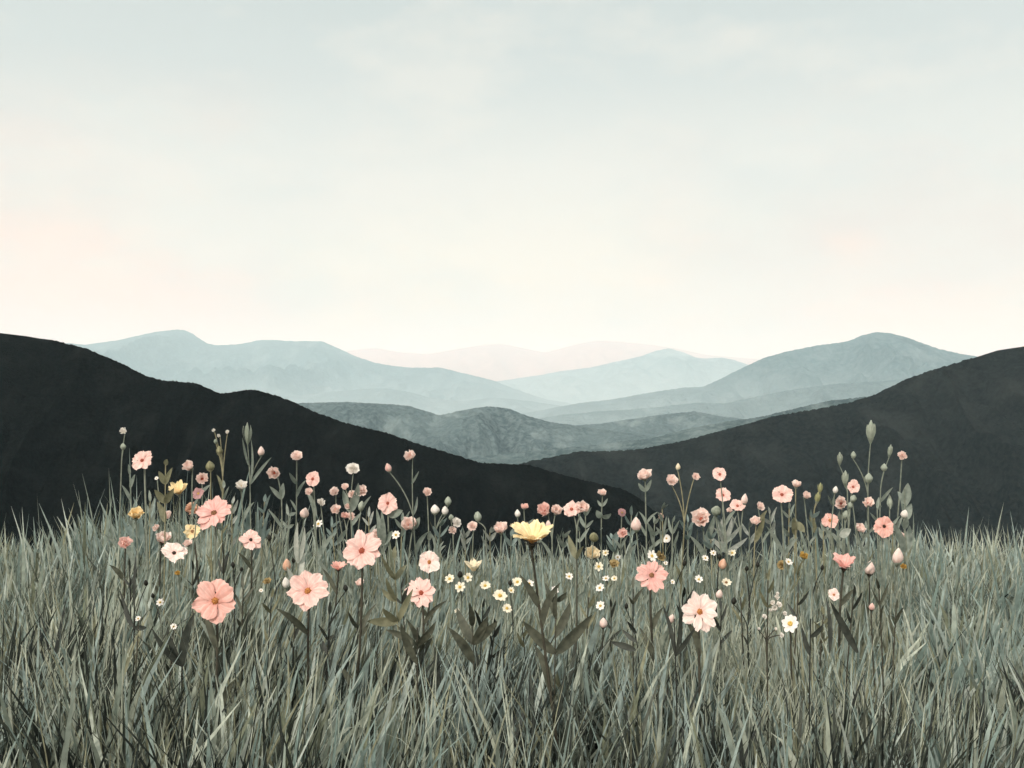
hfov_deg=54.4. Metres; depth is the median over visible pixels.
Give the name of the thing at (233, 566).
seed stalk
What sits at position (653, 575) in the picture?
cosmos flower
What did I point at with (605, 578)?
daisy
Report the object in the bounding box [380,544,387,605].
weed
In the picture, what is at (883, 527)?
cosmos flower
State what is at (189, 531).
buttercup
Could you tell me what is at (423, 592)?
cosmos flower
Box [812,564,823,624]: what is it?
seed stalk
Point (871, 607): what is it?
flower bud
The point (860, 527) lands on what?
meadow flower
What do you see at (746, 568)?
seed stalk
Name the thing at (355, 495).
meadow flower
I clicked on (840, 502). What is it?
meadow flower
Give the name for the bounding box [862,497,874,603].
meadow flower
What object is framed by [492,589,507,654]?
daisy
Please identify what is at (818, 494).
pod plant
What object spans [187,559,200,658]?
weed
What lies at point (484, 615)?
weed
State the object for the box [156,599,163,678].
daisy
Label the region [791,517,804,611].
leafy plant
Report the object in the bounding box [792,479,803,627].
meadow flower
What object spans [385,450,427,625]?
meadow flower
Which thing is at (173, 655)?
leafy plant
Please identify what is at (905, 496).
leafy plant
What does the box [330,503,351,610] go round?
meadow flower
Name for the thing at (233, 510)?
weed
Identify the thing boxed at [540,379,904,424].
valley hill
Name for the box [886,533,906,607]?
meadow flower
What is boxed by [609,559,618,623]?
buttercup
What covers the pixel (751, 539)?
weed
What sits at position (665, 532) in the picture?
flower bud
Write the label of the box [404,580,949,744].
ground
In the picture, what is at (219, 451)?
pod plant
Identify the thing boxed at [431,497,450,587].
meadow flower
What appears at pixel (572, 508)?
meadow flower
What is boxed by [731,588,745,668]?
weed
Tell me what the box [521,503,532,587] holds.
flower bud
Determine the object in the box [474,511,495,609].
pod plant
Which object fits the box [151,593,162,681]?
seed stalk
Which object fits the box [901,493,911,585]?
weed
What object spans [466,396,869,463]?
valley hill
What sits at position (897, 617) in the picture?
weed
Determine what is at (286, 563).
flower bud
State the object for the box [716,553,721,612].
seed stalk
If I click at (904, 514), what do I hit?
meadow flower
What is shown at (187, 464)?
meadow flower
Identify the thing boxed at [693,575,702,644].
daisy
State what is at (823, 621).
weed
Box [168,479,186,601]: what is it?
buttercup
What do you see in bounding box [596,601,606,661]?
daisy
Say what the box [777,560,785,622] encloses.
buttercup
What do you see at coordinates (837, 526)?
weed
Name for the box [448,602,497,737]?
leafy plant
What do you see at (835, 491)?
flower bud
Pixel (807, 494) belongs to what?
meadow flower
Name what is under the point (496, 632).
weed
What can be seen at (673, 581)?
daisy
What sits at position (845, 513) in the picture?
pod plant
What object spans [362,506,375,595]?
weed
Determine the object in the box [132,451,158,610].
cosmos flower
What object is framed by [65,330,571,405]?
blue mountain
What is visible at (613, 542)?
weed
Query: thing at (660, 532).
weed
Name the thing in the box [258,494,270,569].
weed
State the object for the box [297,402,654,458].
valley hill
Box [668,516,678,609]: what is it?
leafy plant
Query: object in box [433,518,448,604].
weed
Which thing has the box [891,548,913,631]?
flower bud
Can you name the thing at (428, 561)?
cosmos flower
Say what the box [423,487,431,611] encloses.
meadow flower
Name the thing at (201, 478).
meadow flower
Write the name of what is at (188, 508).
meadow flower
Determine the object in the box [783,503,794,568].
weed
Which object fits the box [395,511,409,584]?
weed
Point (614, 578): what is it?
daisy
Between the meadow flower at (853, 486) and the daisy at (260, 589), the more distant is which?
the meadow flower at (853, 486)
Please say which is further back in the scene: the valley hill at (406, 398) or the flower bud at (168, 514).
the valley hill at (406, 398)
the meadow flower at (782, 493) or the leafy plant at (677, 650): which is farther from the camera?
the meadow flower at (782, 493)
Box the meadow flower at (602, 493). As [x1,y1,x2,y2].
[596,489,610,607]
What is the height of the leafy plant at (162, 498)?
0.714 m
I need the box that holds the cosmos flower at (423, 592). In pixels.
[395,577,445,694]
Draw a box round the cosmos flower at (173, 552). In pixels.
[161,542,187,620]
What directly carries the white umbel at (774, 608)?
on the ground at (833, 674)
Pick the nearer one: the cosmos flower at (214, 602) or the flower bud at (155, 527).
the cosmos flower at (214, 602)
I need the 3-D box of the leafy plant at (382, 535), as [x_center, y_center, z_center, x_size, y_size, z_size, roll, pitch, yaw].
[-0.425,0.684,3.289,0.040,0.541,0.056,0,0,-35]
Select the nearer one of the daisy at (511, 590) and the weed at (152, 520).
the daisy at (511, 590)
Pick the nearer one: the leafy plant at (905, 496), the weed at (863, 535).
the leafy plant at (905, 496)
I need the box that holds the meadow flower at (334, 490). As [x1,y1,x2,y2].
[329,486,347,596]
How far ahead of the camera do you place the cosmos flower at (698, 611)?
2.43 m
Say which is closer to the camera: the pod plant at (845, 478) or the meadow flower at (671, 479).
the pod plant at (845, 478)
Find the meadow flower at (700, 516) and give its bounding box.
[689,507,714,594]
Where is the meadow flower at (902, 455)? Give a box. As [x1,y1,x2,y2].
[888,451,906,604]
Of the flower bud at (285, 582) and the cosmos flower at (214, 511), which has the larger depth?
the flower bud at (285, 582)
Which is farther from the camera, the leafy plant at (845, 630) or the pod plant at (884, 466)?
the pod plant at (884, 466)
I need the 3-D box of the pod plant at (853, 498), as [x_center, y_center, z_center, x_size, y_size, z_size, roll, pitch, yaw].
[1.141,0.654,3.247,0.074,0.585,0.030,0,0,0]
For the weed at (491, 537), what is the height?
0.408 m
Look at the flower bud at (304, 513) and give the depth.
3.72 m
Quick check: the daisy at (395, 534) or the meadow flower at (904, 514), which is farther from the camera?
the daisy at (395, 534)
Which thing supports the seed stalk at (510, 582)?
on the ground at (833, 674)
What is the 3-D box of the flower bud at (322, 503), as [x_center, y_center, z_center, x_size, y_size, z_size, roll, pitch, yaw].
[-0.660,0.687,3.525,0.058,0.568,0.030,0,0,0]
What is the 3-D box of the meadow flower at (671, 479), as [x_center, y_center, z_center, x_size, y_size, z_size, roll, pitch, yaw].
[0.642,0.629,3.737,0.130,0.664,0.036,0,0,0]
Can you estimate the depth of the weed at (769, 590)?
2.82 m
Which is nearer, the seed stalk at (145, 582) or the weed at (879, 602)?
the weed at (879, 602)
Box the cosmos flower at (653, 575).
[635,560,668,677]
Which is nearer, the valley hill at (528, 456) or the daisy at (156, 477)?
the daisy at (156, 477)
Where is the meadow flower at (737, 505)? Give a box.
[726,494,748,589]
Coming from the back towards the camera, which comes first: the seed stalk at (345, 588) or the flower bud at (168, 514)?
the flower bud at (168, 514)
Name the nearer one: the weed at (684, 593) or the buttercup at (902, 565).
the weed at (684, 593)
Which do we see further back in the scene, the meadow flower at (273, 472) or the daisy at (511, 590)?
the meadow flower at (273, 472)
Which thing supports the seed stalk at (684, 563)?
on the ground at (833, 674)
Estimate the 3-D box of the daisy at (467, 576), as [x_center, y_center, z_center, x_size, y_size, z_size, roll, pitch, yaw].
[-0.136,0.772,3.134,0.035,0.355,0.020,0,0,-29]
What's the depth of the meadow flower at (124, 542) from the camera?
3.26 m
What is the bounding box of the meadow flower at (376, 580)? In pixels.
[372,529,388,602]
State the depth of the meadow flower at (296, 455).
3.65 m
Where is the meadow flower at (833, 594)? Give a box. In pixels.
[827,588,838,671]
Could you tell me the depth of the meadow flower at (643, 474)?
3.70 m
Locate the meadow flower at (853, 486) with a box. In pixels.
[833,479,859,592]
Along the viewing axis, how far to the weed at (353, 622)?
2.85 m
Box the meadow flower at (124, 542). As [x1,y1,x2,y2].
[110,536,132,599]
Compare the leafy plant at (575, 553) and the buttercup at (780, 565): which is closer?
the leafy plant at (575, 553)
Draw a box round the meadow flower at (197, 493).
[189,485,209,615]
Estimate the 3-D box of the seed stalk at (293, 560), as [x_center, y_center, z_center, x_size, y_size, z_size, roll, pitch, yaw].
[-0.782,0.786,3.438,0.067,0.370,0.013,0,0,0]
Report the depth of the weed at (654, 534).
3.60 m
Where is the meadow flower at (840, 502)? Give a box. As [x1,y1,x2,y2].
[828,496,856,607]
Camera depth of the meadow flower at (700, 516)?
3.84 m
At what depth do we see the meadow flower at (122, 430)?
3.56 m
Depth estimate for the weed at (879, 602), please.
2.48 m
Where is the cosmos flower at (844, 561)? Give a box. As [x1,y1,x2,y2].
[833,552,855,675]
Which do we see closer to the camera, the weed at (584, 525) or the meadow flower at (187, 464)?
the weed at (584, 525)
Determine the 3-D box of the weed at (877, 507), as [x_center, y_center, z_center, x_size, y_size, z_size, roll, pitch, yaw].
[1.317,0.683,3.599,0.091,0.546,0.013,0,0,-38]
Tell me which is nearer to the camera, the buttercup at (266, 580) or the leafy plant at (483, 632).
the leafy plant at (483, 632)
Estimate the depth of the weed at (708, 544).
3.75 m
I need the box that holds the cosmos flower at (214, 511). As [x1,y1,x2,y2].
[195,495,230,692]
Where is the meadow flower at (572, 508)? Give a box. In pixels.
[563,500,588,624]
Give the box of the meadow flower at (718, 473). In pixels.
[712,467,734,635]
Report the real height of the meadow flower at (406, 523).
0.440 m
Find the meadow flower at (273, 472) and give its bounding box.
[266,466,286,624]
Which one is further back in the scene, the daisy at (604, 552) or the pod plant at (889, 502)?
the pod plant at (889, 502)
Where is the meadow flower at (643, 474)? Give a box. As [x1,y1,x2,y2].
[637,469,656,607]
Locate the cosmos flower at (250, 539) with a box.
[238,529,260,620]
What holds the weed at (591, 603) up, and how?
on the ground at (833, 674)
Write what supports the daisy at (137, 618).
on the ground at (833, 674)
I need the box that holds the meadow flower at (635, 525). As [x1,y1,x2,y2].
[627,517,648,621]
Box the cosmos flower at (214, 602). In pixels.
[191,579,235,717]
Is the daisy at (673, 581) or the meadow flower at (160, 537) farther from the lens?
the meadow flower at (160, 537)
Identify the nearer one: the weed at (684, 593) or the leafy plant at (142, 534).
the weed at (684, 593)
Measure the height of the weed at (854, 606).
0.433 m
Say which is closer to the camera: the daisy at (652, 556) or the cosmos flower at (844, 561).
the cosmos flower at (844, 561)
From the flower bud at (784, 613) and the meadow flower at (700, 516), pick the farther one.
the meadow flower at (700, 516)
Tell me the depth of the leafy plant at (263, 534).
3.73 m
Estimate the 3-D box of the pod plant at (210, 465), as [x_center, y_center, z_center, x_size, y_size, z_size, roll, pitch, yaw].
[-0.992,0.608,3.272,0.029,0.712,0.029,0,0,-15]
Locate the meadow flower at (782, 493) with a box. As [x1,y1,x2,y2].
[766,485,797,642]
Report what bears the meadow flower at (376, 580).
on the ground at (833, 674)
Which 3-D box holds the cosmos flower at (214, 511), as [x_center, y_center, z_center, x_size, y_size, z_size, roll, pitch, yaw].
[-0.730,0.617,2.424,0.096,0.687,0.054,0,0,0]
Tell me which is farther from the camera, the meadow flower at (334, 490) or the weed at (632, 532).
the weed at (632, 532)
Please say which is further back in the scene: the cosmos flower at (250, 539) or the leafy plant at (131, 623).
the cosmos flower at (250, 539)
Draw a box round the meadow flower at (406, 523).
[401,516,419,595]
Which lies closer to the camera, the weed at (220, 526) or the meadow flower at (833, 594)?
the meadow flower at (833, 594)
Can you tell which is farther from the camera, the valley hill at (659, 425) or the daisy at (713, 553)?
the valley hill at (659, 425)
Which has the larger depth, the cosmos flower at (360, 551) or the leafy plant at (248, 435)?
the leafy plant at (248, 435)
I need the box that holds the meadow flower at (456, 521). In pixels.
[447,514,463,614]
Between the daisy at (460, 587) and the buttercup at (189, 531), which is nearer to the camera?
the daisy at (460, 587)
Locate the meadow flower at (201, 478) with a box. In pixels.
[192,473,207,592]
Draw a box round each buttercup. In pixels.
[124,506,145,603]
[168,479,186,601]
[174,570,180,634]
[183,524,200,598]
[262,578,271,649]
[511,519,560,767]
[585,545,599,608]
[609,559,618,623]
[656,551,665,602]
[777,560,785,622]
[800,551,807,618]
[896,563,906,629]
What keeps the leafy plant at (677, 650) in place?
on the ground at (833, 674)
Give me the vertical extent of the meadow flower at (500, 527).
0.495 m
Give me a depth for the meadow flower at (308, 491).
3.27 m
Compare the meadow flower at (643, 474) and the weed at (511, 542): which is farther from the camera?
the meadow flower at (643, 474)
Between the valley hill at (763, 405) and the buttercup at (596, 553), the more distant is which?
the valley hill at (763, 405)
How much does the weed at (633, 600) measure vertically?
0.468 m
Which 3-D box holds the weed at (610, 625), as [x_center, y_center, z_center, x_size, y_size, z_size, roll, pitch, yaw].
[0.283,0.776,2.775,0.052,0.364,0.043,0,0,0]
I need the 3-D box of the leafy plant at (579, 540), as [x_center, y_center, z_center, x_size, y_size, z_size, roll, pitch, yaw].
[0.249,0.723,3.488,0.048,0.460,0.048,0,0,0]
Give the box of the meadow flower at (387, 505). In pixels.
[377,492,402,638]
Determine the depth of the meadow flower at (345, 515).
3.79 m
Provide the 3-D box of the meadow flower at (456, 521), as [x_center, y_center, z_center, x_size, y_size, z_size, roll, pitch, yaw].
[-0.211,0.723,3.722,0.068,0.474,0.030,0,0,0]
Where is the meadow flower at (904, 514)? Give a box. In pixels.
[900,510,909,637]
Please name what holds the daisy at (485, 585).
on the ground at (833, 674)
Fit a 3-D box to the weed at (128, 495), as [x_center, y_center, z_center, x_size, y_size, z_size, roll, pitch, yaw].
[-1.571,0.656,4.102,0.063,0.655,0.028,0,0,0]
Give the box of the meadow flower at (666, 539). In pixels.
[657,534,670,595]
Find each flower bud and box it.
[150,524,166,602]
[161,511,182,574]
[180,539,191,618]
[282,577,289,628]
[283,559,290,619]
[300,508,313,557]
[317,498,328,589]
[353,496,370,588]
[355,578,363,668]
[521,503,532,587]
[600,618,606,665]
[658,513,668,604]
[666,614,674,706]
[716,589,724,682]
[718,559,726,624]
[750,510,766,613]
[757,502,772,596]
[783,611,788,701]
[822,486,837,651]
[863,560,874,642]
[869,603,875,695]
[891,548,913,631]
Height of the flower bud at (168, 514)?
0.484 m
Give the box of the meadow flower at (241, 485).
[235,479,253,576]
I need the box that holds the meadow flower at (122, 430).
[104,427,126,598]
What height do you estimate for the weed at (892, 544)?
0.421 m
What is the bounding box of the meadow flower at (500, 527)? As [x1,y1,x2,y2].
[487,521,506,614]
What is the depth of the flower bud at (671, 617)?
2.60 m
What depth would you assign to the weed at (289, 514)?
3.67 m
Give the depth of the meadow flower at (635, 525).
3.34 m
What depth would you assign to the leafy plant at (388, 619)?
2.29 m
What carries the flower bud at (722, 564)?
on the ground at (833, 674)
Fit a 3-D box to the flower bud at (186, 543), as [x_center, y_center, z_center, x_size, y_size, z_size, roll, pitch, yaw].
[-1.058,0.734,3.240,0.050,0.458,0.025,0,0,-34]
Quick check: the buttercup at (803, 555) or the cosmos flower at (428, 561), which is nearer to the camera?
the cosmos flower at (428, 561)
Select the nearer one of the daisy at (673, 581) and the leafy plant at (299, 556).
the leafy plant at (299, 556)
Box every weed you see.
[118,559,137,635]
[122,464,137,554]
[147,491,155,564]
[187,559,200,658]
[217,480,228,571]
[218,541,230,684]
[226,497,237,547]
[233,574,254,647]
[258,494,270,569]
[262,589,280,667]
[280,504,295,558]
[288,624,305,706]
[318,601,339,688]
[326,517,338,594]
[348,597,368,667]
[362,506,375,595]
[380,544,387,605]
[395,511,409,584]
[397,578,409,692]
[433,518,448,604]
[460,529,470,574]
[474,599,490,682]
[481,527,496,613]
[489,618,505,668]
[503,529,516,604]
[517,619,532,674]
[537,522,542,573]
[557,530,570,633]
[578,507,592,603]
[579,590,595,636]
[604,599,621,705]
[606,531,618,587]
[625,506,639,601]
[628,576,642,674]
[647,515,659,615]
[656,502,666,604]
[676,587,693,654]
[679,515,692,594]
[703,530,716,599]
[714,598,731,685]
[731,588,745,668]
[742,517,754,582]
[759,569,774,691]
[765,507,776,598]
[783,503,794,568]
[787,583,808,693]
[807,510,819,605]
[813,606,833,682]
[818,522,829,596]
[833,510,843,587]
[845,585,862,696]
[857,521,869,581]
[870,498,880,614]
[872,578,888,722]
[885,528,896,593]
[889,599,903,718]
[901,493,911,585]
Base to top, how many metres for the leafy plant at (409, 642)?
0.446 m
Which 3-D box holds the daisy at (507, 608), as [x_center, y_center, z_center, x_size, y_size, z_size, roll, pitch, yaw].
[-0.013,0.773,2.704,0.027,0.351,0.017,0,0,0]
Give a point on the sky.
(750, 179)
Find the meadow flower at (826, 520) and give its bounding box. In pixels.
[821,513,838,624]
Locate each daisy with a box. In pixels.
[133,616,140,700]
[155,476,163,582]
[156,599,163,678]
[168,623,176,711]
[259,588,266,653]
[313,520,322,614]
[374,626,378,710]
[392,531,399,603]
[445,574,453,646]
[454,609,459,662]
[455,582,464,657]
[463,573,472,622]
[480,581,494,652]
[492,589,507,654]
[502,604,511,644]
[507,577,521,648]
[508,587,517,660]
[527,579,534,643]
[548,586,558,640]
[566,572,572,654]
[595,562,602,601]
[596,583,603,647]
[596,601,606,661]
[602,550,608,603]
[602,576,616,653]
[611,575,616,660]
[615,555,620,603]
[647,550,657,627]
[663,561,667,613]
[668,580,674,640]
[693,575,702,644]
[702,555,708,593]
[710,550,715,599]
[718,578,731,660]
[728,550,736,619]
[782,615,798,712]
[785,558,792,614]
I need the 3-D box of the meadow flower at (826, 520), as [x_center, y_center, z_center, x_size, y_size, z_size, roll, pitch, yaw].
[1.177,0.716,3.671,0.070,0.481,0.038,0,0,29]
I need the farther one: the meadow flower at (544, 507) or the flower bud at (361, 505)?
the flower bud at (361, 505)
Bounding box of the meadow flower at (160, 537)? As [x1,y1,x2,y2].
[152,531,170,612]
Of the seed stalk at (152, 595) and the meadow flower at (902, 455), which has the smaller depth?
the seed stalk at (152, 595)
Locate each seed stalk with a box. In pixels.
[134,580,147,663]
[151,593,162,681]
[231,562,242,637]
[267,535,277,607]
[282,558,294,624]
[329,584,347,632]
[457,571,462,602]
[508,580,513,646]
[625,603,639,665]
[667,560,686,613]
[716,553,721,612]
[731,597,749,683]
[745,566,750,640]
[748,562,759,624]
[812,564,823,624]
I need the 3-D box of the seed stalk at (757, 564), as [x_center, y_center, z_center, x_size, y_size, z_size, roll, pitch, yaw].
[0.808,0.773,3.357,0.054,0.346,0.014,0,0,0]
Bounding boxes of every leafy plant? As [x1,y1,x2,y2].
[119,551,146,675]
[121,497,168,572]
[152,613,194,740]
[154,459,173,620]
[237,502,270,583]
[242,422,270,528]
[287,523,305,629]
[367,547,412,694]
[376,509,392,616]
[386,622,435,742]
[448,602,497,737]
[523,582,591,712]
[568,535,583,659]
[577,526,589,610]
[611,597,695,739]
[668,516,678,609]
[711,515,746,599]
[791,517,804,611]
[802,598,858,754]
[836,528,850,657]
[892,483,912,630]
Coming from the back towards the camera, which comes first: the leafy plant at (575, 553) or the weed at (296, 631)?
the leafy plant at (575, 553)
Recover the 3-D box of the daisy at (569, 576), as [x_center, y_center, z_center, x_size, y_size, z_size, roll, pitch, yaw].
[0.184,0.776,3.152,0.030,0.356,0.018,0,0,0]
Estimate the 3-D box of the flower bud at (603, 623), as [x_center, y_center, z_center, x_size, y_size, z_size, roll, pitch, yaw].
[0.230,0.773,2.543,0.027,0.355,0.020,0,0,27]
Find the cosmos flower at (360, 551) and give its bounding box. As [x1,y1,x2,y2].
[339,530,380,725]
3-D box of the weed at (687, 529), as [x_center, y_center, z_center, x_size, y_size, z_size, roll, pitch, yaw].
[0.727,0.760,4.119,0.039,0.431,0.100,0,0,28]
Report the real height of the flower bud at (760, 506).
0.522 m
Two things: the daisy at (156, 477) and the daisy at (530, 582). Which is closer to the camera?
the daisy at (530, 582)
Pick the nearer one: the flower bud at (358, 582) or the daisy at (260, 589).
the daisy at (260, 589)
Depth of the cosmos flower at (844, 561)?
3.05 m
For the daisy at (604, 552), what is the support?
on the ground at (833, 674)
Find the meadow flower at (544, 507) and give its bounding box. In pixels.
[537,502,562,616]
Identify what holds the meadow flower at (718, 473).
on the ground at (833, 674)
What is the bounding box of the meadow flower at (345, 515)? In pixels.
[336,512,354,609]
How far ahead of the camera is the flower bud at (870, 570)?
3.29 m
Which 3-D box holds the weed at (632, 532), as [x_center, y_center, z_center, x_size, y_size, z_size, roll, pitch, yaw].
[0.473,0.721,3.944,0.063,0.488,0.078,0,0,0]
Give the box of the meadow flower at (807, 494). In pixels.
[803,491,815,631]
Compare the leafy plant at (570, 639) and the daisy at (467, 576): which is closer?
the leafy plant at (570, 639)
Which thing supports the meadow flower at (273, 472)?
on the ground at (833, 674)
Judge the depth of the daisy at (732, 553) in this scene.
3.43 m
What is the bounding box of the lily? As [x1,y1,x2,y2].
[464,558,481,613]
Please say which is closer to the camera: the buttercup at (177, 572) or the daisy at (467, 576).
the buttercup at (177, 572)
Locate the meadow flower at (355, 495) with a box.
[341,463,366,610]
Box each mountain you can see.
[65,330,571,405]
[496,348,747,403]
[521,332,976,418]
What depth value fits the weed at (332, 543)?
4.00 m
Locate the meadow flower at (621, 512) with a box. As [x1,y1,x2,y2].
[613,508,627,598]
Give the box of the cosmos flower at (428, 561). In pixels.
[413,550,439,624]
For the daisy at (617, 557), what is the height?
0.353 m
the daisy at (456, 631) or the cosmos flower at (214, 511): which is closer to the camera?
the cosmos flower at (214, 511)
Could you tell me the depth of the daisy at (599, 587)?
2.98 m
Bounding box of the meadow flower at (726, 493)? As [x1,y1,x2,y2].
[716,488,743,611]
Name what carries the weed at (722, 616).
on the ground at (833, 674)
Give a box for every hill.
[0,333,752,579]
[282,388,559,414]
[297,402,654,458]
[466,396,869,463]
[520,347,1023,577]
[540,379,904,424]
[575,411,740,436]
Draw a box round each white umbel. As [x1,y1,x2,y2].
[757,614,783,739]
[769,591,781,701]
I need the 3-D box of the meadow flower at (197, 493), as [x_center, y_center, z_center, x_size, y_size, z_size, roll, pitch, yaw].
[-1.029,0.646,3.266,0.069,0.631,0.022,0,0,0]
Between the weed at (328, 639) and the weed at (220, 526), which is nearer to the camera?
the weed at (328, 639)
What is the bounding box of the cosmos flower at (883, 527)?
[873,516,893,671]
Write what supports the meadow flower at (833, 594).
on the ground at (833, 674)
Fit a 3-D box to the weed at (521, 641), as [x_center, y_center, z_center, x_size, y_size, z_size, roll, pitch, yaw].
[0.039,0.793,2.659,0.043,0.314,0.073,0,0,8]
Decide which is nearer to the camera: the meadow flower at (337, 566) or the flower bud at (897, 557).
the meadow flower at (337, 566)
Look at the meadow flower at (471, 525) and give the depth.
3.39 m
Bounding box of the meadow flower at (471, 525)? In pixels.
[458,521,481,626]
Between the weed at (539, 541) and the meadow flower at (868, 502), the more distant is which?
the weed at (539, 541)
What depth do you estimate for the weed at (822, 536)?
3.92 m
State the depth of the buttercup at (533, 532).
2.06 m
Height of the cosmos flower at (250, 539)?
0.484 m
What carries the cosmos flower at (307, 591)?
on the ground at (833, 674)
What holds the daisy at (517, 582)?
on the ground at (833, 674)
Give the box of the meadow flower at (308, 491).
[305,488,328,621]
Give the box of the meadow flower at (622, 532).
[617,528,635,618]
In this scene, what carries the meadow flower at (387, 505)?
on the ground at (833, 674)
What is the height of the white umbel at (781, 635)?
0.416 m
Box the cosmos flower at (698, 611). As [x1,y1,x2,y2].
[682,591,716,735]
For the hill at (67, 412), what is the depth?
119.95 m
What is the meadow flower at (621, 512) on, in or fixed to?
on the ground at (833, 674)
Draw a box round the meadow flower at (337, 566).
[322,561,346,623]
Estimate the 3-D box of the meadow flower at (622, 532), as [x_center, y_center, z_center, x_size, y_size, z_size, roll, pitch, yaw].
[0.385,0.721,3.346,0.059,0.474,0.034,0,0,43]
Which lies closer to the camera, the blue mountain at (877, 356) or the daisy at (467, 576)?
the daisy at (467, 576)
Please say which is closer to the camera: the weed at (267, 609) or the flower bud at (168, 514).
the weed at (267, 609)
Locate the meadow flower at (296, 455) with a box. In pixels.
[289,450,305,611]
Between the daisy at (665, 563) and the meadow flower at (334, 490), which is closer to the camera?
the daisy at (665, 563)
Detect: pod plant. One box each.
[206,461,214,581]
[212,428,228,563]
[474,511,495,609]
[584,532,597,633]
[711,506,731,617]
[809,482,822,589]
[834,502,851,611]
[837,452,858,635]
[850,495,873,648]
[851,420,875,563]
[878,445,892,570]
[880,494,899,602]
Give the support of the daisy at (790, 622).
on the ground at (833, 674)
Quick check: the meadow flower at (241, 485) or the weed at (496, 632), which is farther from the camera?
the meadow flower at (241, 485)
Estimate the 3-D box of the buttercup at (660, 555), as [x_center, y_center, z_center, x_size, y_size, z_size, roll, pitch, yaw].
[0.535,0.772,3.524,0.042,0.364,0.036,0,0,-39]
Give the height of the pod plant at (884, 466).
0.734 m
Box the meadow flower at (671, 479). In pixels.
[666,463,700,600]
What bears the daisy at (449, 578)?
on the ground at (833, 674)
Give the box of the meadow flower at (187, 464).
[182,460,197,575]
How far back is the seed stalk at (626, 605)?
2.74 m
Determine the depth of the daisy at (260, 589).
2.50 m
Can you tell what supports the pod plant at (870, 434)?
on the ground at (833, 674)
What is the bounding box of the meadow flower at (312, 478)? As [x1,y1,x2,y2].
[306,471,335,572]
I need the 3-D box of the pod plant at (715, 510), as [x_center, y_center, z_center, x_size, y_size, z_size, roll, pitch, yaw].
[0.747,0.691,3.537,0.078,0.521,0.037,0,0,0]
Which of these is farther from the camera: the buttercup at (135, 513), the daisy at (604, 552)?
the daisy at (604, 552)
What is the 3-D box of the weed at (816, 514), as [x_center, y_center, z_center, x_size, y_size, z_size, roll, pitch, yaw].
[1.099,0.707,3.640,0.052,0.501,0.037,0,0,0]
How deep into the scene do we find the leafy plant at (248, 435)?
3.41 m
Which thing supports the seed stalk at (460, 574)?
on the ground at (833, 674)
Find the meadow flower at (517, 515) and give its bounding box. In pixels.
[515,509,528,628]
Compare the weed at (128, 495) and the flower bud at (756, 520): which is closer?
the flower bud at (756, 520)
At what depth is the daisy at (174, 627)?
2.13 m
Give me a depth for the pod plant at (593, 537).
3.35 m
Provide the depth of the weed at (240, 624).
2.78 m
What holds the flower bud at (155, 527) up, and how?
on the ground at (833, 674)
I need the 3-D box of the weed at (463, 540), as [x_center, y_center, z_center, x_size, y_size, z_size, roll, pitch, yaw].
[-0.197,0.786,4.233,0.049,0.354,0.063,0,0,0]
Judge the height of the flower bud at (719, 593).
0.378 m
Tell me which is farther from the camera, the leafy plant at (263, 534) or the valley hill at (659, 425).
the valley hill at (659, 425)
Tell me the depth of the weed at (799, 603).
2.82 m
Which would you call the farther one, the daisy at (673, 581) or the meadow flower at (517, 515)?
the meadow flower at (517, 515)
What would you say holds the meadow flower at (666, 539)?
on the ground at (833, 674)
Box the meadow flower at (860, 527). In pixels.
[853,523,866,591]
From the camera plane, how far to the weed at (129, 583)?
2.64 m
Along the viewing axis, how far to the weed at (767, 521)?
3.99 m
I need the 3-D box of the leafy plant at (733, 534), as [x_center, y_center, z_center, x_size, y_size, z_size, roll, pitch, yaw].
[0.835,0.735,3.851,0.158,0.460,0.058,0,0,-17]
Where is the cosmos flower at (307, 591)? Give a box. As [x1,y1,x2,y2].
[276,570,329,682]
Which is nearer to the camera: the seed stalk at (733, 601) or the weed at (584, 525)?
the seed stalk at (733, 601)
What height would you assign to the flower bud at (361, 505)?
0.556 m
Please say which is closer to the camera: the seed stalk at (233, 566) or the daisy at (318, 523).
the seed stalk at (233, 566)
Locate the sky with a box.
[0,0,1023,358]
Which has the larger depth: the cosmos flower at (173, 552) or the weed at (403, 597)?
the cosmos flower at (173, 552)
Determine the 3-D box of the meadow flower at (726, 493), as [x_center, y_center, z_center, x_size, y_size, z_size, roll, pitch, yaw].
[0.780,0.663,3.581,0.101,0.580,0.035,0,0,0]
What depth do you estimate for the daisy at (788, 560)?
3.28 m
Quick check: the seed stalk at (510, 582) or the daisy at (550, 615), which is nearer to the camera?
the daisy at (550, 615)
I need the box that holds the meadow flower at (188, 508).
[181,502,198,573]
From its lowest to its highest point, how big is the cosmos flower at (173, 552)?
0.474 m
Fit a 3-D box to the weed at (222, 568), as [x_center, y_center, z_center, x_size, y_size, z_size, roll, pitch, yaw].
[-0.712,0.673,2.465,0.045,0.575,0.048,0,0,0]
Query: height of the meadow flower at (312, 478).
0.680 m
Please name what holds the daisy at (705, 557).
on the ground at (833, 674)
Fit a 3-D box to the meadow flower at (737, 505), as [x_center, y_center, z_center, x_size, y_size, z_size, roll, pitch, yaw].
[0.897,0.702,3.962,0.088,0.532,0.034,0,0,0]
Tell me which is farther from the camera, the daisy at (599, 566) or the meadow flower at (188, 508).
the meadow flower at (188, 508)

